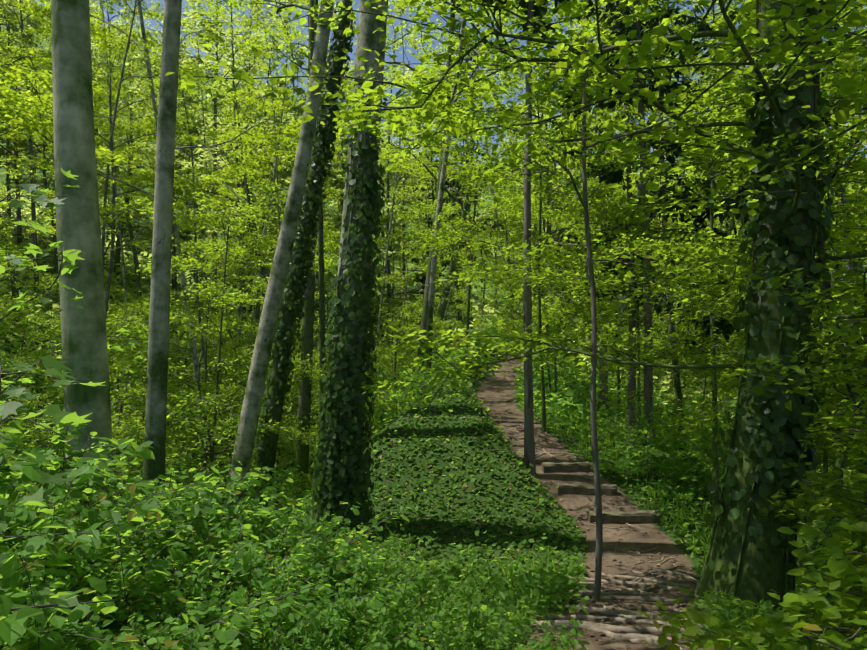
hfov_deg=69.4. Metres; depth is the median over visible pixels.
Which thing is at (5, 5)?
tree
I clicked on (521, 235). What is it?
forest tree
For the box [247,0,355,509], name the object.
ivy clad tree
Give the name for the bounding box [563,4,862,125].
forest tree
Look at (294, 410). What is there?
sapling
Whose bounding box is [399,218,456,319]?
tree
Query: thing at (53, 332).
sapling
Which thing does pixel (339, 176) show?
forest tree
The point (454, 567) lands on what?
shrub
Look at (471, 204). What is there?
forest tree
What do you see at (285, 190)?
tree
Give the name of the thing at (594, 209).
forest tree
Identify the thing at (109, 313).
sapling
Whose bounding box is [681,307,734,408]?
sapling
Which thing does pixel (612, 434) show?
shrub
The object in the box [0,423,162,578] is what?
shrub
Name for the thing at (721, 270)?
tree
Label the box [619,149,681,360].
tree
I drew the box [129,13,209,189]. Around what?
tree
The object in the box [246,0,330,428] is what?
thin tree
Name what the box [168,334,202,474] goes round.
sapling
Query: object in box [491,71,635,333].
forest tree
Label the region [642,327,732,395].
sapling
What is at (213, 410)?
young beech
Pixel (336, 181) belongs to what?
tree
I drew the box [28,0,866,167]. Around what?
sky
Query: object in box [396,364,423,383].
shrub
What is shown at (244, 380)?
sapling
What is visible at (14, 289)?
forest tree
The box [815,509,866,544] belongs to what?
shrub
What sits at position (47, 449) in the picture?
sapling
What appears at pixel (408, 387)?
shrub
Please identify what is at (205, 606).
shrub
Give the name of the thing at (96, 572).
shrub
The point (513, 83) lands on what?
forest tree
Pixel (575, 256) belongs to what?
forest tree
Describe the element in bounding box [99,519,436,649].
shrub
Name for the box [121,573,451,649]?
shrub
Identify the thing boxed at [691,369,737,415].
sapling
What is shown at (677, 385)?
forest tree
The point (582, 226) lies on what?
forest tree
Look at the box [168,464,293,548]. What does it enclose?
shrub
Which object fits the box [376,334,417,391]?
sapling
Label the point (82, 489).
shrub
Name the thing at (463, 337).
shrub
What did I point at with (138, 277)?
forest tree
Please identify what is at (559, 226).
tree
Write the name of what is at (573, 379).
shrub
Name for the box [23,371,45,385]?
shrub
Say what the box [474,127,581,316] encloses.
tree
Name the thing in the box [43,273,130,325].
sapling
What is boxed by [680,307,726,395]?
sapling
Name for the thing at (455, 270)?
forest tree
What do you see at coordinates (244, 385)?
sapling
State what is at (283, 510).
shrub
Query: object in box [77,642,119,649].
shrub
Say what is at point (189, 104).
tree
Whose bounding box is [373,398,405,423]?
shrub
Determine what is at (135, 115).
tree
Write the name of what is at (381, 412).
shrub
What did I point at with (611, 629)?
path roots
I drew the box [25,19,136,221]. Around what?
tree
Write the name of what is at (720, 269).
tree
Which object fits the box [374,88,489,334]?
tree
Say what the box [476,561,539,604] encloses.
shrub
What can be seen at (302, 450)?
dark tree
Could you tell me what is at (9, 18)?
forest tree
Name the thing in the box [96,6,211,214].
tree
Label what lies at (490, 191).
tree
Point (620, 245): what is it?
forest tree
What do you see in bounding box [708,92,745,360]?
tree
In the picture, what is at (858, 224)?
tree
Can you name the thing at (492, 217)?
sapling
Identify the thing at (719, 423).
shrub
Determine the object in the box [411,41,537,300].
forest tree
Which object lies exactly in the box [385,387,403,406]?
shrub
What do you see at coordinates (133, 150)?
forest tree
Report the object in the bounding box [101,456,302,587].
shrub
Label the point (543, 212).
tree
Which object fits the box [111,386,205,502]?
sapling
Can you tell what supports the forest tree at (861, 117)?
on the ground at (654, 533)
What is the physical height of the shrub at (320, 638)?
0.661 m
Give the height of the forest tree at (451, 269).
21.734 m
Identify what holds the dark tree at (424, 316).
on the ground at (654, 533)
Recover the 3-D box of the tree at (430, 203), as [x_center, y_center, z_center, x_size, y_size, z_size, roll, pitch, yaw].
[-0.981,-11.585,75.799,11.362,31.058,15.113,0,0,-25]
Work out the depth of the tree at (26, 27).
53.33 m
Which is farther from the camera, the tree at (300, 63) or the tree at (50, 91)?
the tree at (50, 91)
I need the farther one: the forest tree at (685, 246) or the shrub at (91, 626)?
the forest tree at (685, 246)
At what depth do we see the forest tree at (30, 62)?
23.82 m
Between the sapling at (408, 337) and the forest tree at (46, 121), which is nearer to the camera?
the forest tree at (46, 121)
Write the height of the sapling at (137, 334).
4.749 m
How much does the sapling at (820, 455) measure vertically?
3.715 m
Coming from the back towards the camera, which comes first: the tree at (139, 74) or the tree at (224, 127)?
the tree at (224, 127)
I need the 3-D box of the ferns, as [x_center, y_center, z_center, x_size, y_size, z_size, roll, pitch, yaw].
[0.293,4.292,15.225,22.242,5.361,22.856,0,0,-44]
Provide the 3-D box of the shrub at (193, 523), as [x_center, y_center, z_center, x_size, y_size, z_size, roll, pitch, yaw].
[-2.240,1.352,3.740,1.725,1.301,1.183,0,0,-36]
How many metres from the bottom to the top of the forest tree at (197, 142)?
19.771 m
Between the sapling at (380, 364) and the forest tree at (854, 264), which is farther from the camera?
the sapling at (380, 364)
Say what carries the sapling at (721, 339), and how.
on the ground at (654, 533)
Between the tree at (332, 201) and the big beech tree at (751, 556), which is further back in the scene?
the tree at (332, 201)
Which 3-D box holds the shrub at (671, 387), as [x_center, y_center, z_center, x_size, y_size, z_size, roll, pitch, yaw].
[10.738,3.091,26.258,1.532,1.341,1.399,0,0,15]
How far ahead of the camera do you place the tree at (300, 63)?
51.89 m
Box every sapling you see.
[0,168,147,507]
[0,222,58,323]
[0,283,61,360]
[0,355,104,493]
[0,448,149,636]
[4,345,255,498]
[10,353,257,525]
[11,301,138,392]
[13,409,63,505]
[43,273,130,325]
[44,303,193,418]
[44,389,227,502]
[106,313,318,513]
[107,298,181,382]
[107,301,149,371]
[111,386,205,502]
[112,342,239,468]
[122,285,235,421]
[129,308,203,425]
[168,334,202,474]
[169,261,218,370]
[174,344,248,432]
[185,441,293,501]
[189,314,239,391]
[197,306,254,351]
[204,297,251,403]
[213,337,253,360]
[214,250,312,412]
[214,330,301,419]
[221,375,299,428]
[260,368,326,459]
[267,342,317,412]
[285,359,327,427]
[293,264,397,413]
[293,290,327,386]
[313,346,327,398]
[326,342,391,401]
[333,6,845,600]
[366,248,438,388]
[369,347,406,372]
[370,359,398,385]
[376,308,433,370]
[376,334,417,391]
[379,306,447,374]
[383,304,455,375]
[398,267,504,361]
[453,186,513,321]
[473,237,601,388]
[475,232,534,340]
[479,266,553,338]
[497,242,661,401]
[517,191,693,420]
[532,296,597,346]
[541,252,582,333]
[581,303,652,351]
[596,239,692,374]
[611,298,667,352]
[612,316,684,374]
[617,309,682,387]
[624,323,705,392]
[640,239,716,358]
[640,338,738,442]
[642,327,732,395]
[648,0,866,443]
[653,335,686,386]
[663,305,866,465]
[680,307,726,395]
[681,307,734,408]
[684,268,740,408]
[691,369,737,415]
[699,269,839,362]
[702,346,866,489]
[760,0,866,471]
[804,397,855,496]
[805,393,866,481]
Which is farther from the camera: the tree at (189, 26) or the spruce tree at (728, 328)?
the tree at (189, 26)
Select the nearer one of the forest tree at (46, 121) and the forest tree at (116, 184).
the forest tree at (46, 121)
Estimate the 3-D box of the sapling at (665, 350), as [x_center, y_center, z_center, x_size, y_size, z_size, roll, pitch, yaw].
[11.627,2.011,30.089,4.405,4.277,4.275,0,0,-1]
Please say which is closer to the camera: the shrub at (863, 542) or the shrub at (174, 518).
the shrub at (174, 518)
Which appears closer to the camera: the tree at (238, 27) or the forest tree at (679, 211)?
the forest tree at (679, 211)
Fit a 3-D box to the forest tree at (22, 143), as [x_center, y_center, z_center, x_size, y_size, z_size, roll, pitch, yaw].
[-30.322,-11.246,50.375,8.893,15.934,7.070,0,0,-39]
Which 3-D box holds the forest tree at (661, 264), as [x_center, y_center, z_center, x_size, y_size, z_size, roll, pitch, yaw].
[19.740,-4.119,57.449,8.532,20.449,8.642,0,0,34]
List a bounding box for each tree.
[0,0,45,135]
[0,0,49,215]
[0,0,50,142]
[0,0,99,188]
[0,0,107,255]
[0,0,113,292]
[0,0,118,143]
[0,0,205,252]
[0,0,212,332]
[0,0,302,470]
[0,2,54,180]
[0,12,38,124]
[0,27,100,322]
[0,48,28,138]
[0,48,51,105]
[0,64,120,173]
[0,81,117,273]
[0,86,32,134]
[0,96,39,159]
[1,0,205,277]
[1,75,98,121]
[4,1,51,178]
[4,49,103,166]
[13,7,145,265]
[23,10,129,169]
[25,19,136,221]
[27,0,206,357]
[41,26,143,204]
[43,47,152,240]
[51,0,114,506]
[51,0,152,185]
[91,21,134,170]
[91,31,158,262]
[94,101,153,275]
[95,117,196,314]
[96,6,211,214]
[96,70,191,283]
[98,13,227,305]
[101,0,277,324]
[110,0,267,451]
[120,114,212,285]
[122,75,192,210]
[125,34,209,208]
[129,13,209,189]
[135,0,334,354]
[140,0,181,526]
[147,1,262,313]
[150,46,223,247]
[157,39,230,266]
[158,36,344,350]
[165,0,866,616]
[174,17,289,230]
[174,90,218,237]
[175,0,344,414]
[176,0,335,318]
[182,7,293,288]
[189,0,333,519]
[192,5,337,308]
[200,37,297,315]
[203,0,346,413]
[203,60,292,272]
[206,77,267,222]
[207,56,280,222]
[214,135,330,347]
[215,0,319,515]
[217,95,271,267]
[218,66,282,229]
[228,0,400,277]
[230,187,280,277]
[231,1,347,357]
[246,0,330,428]
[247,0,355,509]
[250,112,335,344]
[256,118,331,250]
[267,117,343,343]
[269,125,345,350]
[276,140,344,305]
[278,136,376,368]
[298,61,421,373]
[300,0,387,540]
[315,0,474,390]
[315,2,418,304]
[315,126,391,275]
[316,78,349,234]
[317,163,441,373]
[325,64,396,254]
[328,0,454,367]
[334,70,395,246]
[335,0,555,359]
[349,0,534,373]
[370,79,456,292]
[371,180,431,343]
[372,132,440,318]
[373,21,463,353]
[373,134,462,276]
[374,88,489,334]
[378,110,427,311]
[389,106,480,281]
[390,147,489,273]
[391,0,544,374]
[394,120,475,312]
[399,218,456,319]
[401,180,490,339]
[405,154,452,326]
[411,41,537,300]
[426,3,504,334]
[428,2,563,330]
[438,180,477,313]
[441,138,489,329]
[460,65,584,322]
[465,173,553,332]
[472,148,522,309]
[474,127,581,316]
[477,127,534,319]
[480,102,563,296]
[481,177,532,332]
[483,0,582,475]
[485,192,570,339]
[488,71,578,303]
[489,103,561,329]
[490,0,709,465]
[490,117,595,347]
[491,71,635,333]
[496,118,573,299]
[520,128,597,353]
[531,0,746,452]
[533,181,619,325]
[543,0,685,414]
[544,0,721,375]
[548,208,584,340]
[550,204,616,341]
[551,159,680,364]
[555,148,636,346]
[556,0,728,473]
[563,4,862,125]
[570,5,716,353]
[610,119,656,321]
[615,171,699,363]
[618,90,747,410]
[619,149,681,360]
[628,2,866,359]
[652,84,722,351]
[652,109,746,385]
[659,168,701,387]
[660,61,745,362]
[661,0,753,352]
[664,59,866,482]
[664,173,735,354]
[669,1,866,336]
[670,0,866,583]
[670,143,752,415]
[678,0,866,403]
[679,179,743,375]
[706,0,866,545]
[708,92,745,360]
[808,215,840,413]
[814,115,866,387]
[816,131,866,330]
[819,136,866,262]
[822,8,866,255]
[822,40,866,205]
[831,145,866,338]
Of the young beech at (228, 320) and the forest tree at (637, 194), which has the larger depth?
the forest tree at (637, 194)
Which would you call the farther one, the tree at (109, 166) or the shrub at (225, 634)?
the tree at (109, 166)
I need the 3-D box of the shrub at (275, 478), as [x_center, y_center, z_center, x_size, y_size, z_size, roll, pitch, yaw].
[-1.728,1.935,5.907,1.832,1.260,1.388,0,0,-38]
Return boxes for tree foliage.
[0,171,862,504]
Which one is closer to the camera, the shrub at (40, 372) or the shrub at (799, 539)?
the shrub at (799, 539)
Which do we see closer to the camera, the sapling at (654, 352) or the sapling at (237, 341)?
the sapling at (237, 341)
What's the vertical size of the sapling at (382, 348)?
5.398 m
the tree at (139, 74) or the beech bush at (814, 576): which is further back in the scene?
the tree at (139, 74)
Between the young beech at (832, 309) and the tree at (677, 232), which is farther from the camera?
the tree at (677, 232)
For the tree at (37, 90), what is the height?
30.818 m
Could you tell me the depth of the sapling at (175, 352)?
22.14 m
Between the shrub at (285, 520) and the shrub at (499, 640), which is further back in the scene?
the shrub at (285, 520)
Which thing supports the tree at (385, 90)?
on the ground at (654, 533)
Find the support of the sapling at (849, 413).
on the ground at (654, 533)
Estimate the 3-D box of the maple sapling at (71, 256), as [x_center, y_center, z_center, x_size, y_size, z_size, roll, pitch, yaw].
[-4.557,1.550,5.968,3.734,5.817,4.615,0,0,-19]
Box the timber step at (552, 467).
[541,462,590,472]
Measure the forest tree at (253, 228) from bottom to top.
21.434 m
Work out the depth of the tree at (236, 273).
66.01 m
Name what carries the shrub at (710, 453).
on the ground at (654, 533)
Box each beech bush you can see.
[637,480,866,649]
[686,550,866,649]
[704,355,866,595]
[742,403,866,647]
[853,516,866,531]
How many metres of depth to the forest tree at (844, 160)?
37.21 m
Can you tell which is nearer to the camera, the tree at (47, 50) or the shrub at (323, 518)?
the shrub at (323, 518)
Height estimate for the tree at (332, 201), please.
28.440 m
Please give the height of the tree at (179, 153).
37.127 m
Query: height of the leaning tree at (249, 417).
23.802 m
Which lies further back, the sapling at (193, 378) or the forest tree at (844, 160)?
the forest tree at (844, 160)
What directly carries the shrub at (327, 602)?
on the ground at (654, 533)
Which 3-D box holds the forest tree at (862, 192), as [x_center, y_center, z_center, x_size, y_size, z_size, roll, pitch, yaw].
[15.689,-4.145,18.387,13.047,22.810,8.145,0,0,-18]
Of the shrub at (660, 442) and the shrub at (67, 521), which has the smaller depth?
the shrub at (67, 521)
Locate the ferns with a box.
[256,394,866,649]
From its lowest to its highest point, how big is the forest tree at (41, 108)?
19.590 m
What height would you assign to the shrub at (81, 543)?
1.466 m
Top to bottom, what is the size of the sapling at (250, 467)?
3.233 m
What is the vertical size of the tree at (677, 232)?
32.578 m
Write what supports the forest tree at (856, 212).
on the ground at (654, 533)
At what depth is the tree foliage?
45.21 m
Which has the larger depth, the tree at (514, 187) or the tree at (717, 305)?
the tree at (514, 187)
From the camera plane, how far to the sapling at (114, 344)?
24.20 m
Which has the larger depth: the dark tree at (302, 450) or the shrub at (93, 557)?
the dark tree at (302, 450)
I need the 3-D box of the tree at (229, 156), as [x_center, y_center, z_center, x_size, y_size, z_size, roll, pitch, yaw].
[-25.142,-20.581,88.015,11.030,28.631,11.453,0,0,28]
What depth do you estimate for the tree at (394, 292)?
63.96 m
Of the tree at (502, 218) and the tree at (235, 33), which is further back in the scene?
the tree at (502, 218)
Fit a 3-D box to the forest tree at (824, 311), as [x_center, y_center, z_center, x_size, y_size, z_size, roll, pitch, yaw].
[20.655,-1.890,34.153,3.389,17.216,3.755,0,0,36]
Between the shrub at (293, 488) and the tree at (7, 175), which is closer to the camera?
the shrub at (293, 488)
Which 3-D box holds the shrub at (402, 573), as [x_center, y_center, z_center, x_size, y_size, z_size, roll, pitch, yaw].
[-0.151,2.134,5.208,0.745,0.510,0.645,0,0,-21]
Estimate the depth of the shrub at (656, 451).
9.79 m
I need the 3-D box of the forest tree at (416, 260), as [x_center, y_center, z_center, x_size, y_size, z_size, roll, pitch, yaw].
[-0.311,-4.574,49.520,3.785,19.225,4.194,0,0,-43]
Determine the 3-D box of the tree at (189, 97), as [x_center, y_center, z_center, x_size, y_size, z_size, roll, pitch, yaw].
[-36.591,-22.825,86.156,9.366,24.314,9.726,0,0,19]
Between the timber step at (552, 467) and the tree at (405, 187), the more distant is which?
the tree at (405, 187)
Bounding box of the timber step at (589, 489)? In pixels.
[557,483,616,495]
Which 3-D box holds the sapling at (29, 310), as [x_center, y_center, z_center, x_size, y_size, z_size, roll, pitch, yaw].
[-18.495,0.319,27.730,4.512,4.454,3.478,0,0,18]
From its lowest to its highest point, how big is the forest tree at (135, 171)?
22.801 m
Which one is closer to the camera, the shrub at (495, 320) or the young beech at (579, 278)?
the young beech at (579, 278)
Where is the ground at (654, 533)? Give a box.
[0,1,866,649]
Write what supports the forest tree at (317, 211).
on the ground at (654, 533)
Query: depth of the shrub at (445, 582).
4.20 m
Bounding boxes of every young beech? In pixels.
[0,230,141,494]
[14,178,412,506]
[43,233,318,484]
[374,32,627,362]
[409,30,715,430]
[431,0,866,521]
[475,13,739,437]
[578,51,866,545]
[589,0,866,410]
[614,39,866,448]
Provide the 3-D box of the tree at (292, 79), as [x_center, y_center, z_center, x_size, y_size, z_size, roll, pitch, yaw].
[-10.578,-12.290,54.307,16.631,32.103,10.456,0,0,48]
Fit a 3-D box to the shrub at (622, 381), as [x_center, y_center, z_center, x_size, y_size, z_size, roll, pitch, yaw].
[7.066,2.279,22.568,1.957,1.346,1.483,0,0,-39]
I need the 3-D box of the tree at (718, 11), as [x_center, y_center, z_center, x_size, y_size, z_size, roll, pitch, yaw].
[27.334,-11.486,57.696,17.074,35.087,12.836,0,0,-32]
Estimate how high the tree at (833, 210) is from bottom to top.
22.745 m
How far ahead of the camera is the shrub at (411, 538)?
6.31 m
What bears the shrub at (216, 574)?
on the ground at (654, 533)
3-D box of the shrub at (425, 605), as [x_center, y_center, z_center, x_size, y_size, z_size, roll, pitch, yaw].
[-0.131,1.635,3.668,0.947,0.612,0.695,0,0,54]
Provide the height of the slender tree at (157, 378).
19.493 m
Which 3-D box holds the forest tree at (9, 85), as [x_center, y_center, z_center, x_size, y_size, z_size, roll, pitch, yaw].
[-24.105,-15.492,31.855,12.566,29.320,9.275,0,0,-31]
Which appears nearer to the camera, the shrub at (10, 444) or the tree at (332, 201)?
the shrub at (10, 444)
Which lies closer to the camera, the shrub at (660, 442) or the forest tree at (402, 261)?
the shrub at (660, 442)
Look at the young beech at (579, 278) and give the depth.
8.98 m
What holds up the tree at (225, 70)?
on the ground at (654, 533)
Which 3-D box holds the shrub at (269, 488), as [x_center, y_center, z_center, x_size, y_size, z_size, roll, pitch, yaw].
[-1.418,1.686,4.471,1.124,1.236,1.639,0,0,-40]
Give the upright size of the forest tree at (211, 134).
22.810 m
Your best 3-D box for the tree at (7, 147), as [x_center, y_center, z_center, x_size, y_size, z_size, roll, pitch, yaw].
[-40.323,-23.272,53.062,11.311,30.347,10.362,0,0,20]
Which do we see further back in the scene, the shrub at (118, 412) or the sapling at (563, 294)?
the sapling at (563, 294)
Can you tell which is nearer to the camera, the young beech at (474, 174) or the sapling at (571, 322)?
the young beech at (474, 174)
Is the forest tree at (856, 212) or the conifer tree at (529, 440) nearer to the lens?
the conifer tree at (529, 440)
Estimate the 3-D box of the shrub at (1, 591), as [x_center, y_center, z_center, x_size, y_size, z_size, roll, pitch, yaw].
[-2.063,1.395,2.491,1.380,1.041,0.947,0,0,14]
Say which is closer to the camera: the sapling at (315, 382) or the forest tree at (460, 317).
the sapling at (315, 382)
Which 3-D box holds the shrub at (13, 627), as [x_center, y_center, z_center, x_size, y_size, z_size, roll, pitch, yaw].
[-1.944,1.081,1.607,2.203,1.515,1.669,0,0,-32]
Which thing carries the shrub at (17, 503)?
on the ground at (654, 533)
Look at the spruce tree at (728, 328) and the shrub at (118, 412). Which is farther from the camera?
the shrub at (118, 412)
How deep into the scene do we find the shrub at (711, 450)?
16.46 m
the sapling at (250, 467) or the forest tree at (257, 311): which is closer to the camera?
the sapling at (250, 467)
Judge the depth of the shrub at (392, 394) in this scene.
13.97 m
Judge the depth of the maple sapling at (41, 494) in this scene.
2.73 m
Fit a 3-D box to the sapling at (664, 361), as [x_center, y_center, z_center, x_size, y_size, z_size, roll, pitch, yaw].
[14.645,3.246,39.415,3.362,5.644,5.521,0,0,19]
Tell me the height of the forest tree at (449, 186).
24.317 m
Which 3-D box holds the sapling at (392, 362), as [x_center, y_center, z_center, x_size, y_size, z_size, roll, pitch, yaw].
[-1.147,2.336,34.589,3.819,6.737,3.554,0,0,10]
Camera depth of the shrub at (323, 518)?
6.09 m
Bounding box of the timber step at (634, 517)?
[587,510,661,523]
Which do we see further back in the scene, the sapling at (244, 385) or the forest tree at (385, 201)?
the forest tree at (385, 201)
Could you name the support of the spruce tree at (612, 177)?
on the ground at (654, 533)
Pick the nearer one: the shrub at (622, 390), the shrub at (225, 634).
the shrub at (225, 634)
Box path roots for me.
[484,396,708,649]
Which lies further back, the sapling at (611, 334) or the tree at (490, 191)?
the tree at (490, 191)
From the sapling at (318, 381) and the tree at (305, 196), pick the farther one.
the tree at (305, 196)
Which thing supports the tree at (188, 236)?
on the ground at (654, 533)
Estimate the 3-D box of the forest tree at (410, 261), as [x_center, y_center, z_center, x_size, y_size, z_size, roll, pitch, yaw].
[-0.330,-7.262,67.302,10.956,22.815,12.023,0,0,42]
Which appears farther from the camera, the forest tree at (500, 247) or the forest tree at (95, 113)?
the forest tree at (500, 247)
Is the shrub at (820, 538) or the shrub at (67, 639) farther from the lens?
the shrub at (820, 538)
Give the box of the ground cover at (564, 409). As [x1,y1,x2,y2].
[0,239,864,649]
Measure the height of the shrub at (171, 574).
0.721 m
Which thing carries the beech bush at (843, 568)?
on the ground at (654, 533)
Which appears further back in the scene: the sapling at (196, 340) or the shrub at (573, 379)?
the sapling at (196, 340)
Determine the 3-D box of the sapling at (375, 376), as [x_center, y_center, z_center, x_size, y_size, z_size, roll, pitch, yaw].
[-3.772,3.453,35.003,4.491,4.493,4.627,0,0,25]
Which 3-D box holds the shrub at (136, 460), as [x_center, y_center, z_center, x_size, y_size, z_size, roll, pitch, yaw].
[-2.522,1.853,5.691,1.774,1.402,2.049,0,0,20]
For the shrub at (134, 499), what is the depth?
3.43 m
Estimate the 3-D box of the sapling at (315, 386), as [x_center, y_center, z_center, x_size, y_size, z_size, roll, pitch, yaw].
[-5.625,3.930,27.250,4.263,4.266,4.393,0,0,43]
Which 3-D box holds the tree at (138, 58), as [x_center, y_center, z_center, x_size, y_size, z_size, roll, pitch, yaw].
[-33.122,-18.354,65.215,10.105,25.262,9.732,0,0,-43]
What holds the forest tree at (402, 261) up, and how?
on the ground at (654, 533)
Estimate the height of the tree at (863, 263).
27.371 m
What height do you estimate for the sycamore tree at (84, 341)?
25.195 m
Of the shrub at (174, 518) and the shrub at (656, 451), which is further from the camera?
the shrub at (656, 451)
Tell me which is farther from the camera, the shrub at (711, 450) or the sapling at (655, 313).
the sapling at (655, 313)
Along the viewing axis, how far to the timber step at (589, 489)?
9.12 m
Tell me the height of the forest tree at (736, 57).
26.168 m
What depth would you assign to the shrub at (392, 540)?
4.03 m
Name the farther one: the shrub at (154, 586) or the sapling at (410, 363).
the sapling at (410, 363)
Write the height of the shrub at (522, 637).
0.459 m
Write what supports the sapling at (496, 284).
on the ground at (654, 533)
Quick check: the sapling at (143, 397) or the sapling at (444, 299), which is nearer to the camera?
the sapling at (143, 397)
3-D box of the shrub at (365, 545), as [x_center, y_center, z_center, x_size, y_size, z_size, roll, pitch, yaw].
[-1.167,1.477,3.732,1.776,1.147,1.303,0,0,26]
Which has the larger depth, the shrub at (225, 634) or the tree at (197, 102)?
the tree at (197, 102)
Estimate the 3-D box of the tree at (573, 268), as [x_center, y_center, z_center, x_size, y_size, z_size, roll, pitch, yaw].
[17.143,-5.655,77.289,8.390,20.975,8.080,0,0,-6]
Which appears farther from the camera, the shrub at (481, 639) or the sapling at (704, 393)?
the sapling at (704, 393)
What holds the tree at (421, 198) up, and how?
on the ground at (654, 533)
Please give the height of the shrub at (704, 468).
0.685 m
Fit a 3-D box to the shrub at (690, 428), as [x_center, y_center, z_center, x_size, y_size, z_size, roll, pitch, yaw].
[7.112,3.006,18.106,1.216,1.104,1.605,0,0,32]
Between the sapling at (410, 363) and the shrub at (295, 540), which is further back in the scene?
the sapling at (410, 363)
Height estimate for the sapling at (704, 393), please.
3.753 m
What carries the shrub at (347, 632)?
on the ground at (654, 533)
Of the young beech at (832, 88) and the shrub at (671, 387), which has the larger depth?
the shrub at (671, 387)
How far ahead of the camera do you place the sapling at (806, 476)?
12.91 m
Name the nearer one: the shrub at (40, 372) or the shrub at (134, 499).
the shrub at (134, 499)
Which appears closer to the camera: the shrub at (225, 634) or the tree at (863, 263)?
the shrub at (225, 634)
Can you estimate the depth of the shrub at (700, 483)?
9.53 m
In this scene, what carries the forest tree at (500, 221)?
on the ground at (654, 533)
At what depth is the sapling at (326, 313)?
41.53 m
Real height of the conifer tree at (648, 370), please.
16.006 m
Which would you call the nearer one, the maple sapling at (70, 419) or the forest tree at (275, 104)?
the maple sapling at (70, 419)
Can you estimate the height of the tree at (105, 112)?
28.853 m
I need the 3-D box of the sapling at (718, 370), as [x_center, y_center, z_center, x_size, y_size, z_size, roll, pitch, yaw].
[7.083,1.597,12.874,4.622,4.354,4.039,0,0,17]
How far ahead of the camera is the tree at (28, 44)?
59.97 m
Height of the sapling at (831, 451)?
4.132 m
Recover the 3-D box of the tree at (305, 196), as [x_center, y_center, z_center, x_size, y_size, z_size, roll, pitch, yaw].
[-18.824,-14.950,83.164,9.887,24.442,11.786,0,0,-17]
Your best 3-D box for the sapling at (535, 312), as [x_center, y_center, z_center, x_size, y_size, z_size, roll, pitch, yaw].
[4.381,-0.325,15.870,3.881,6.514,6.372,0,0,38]
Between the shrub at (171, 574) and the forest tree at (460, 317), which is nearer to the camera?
the shrub at (171, 574)
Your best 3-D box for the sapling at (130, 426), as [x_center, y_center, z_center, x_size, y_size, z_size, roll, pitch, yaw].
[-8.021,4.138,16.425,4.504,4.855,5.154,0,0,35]
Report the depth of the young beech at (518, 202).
14.68 m
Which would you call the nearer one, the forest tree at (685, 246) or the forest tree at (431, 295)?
the forest tree at (431, 295)
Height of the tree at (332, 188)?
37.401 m
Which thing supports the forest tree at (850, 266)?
on the ground at (654, 533)
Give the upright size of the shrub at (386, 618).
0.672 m
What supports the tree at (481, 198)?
on the ground at (654, 533)
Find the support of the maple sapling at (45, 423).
on the ground at (654, 533)
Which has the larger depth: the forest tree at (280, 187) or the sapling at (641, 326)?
the forest tree at (280, 187)
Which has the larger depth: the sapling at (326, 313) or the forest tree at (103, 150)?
the sapling at (326, 313)
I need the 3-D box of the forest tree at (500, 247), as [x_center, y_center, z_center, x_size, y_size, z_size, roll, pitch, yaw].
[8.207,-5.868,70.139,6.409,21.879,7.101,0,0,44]
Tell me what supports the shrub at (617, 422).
on the ground at (654, 533)
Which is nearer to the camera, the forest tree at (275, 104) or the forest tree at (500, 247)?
the forest tree at (275, 104)
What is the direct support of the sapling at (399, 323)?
on the ground at (654, 533)
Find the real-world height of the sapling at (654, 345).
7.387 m
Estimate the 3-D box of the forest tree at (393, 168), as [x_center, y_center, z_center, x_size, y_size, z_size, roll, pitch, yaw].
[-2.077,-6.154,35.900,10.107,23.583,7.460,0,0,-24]
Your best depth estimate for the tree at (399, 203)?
94.39 m
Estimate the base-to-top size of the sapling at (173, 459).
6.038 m
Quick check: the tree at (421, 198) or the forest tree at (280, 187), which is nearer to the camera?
the forest tree at (280, 187)
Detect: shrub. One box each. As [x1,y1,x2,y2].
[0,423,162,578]
[0,429,64,534]
[0,432,214,648]
[0,444,92,649]
[0,452,117,648]
[0,455,214,576]
[0,463,178,547]
[0,470,224,604]
[0,472,255,642]
[0,488,165,643]
[0,507,242,649]
[0,516,333,649]
[0,569,103,629]
[0,580,143,649]
[0,588,151,649]
[1,448,248,544]
[1,472,210,558]
[6,460,282,619]
[12,518,144,645]
[19,366,43,391]
[22,555,298,649]
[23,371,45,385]
[47,568,211,627]
[58,513,268,649]
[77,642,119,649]
[85,454,250,538]
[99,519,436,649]
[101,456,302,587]
[111,401,131,416]
[113,466,416,622]
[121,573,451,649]
[138,466,321,607]
[163,634,214,649]
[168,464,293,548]
[172,488,387,625]
[174,456,343,555]
[213,485,363,591]
[214,518,452,649]
[260,546,394,640]
[261,517,380,586]
[267,546,424,649]
[273,499,291,518]
[278,429,318,459]
[284,525,412,601]
[296,625,443,649]
[297,511,446,634]
[330,557,470,649]
[363,396,406,434]
[363,536,414,581]
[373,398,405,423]
[375,549,457,600]
[378,371,417,407]
[379,365,437,402]
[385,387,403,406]
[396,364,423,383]
[396,549,486,629]
[401,614,514,649]
[429,545,486,581]
[433,592,589,649]
[437,588,561,649]
[455,326,469,349]
[470,315,501,333]
[470,329,486,343]
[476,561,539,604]
[553,381,597,408]
[557,359,590,389]
[596,409,625,435]
[600,400,642,431]
[601,402,702,451]
[608,370,643,398]
[610,377,641,401]
[616,396,718,482]
[636,401,675,433]
[639,423,686,451]
[643,429,730,509]
[663,411,699,439]
[670,383,707,407]
[684,394,710,420]
[688,433,729,485]
[689,456,720,482]
[690,409,735,449]
[695,435,728,464]
[795,500,866,606]
[797,478,866,555]
[797,506,835,576]
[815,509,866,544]
[831,517,865,549]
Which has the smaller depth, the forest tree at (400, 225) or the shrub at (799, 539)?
the shrub at (799, 539)
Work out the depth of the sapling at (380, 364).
38.35 m
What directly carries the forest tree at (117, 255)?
on the ground at (654, 533)
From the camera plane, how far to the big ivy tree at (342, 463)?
7.66 m
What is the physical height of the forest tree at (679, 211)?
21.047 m
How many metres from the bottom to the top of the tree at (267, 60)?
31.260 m

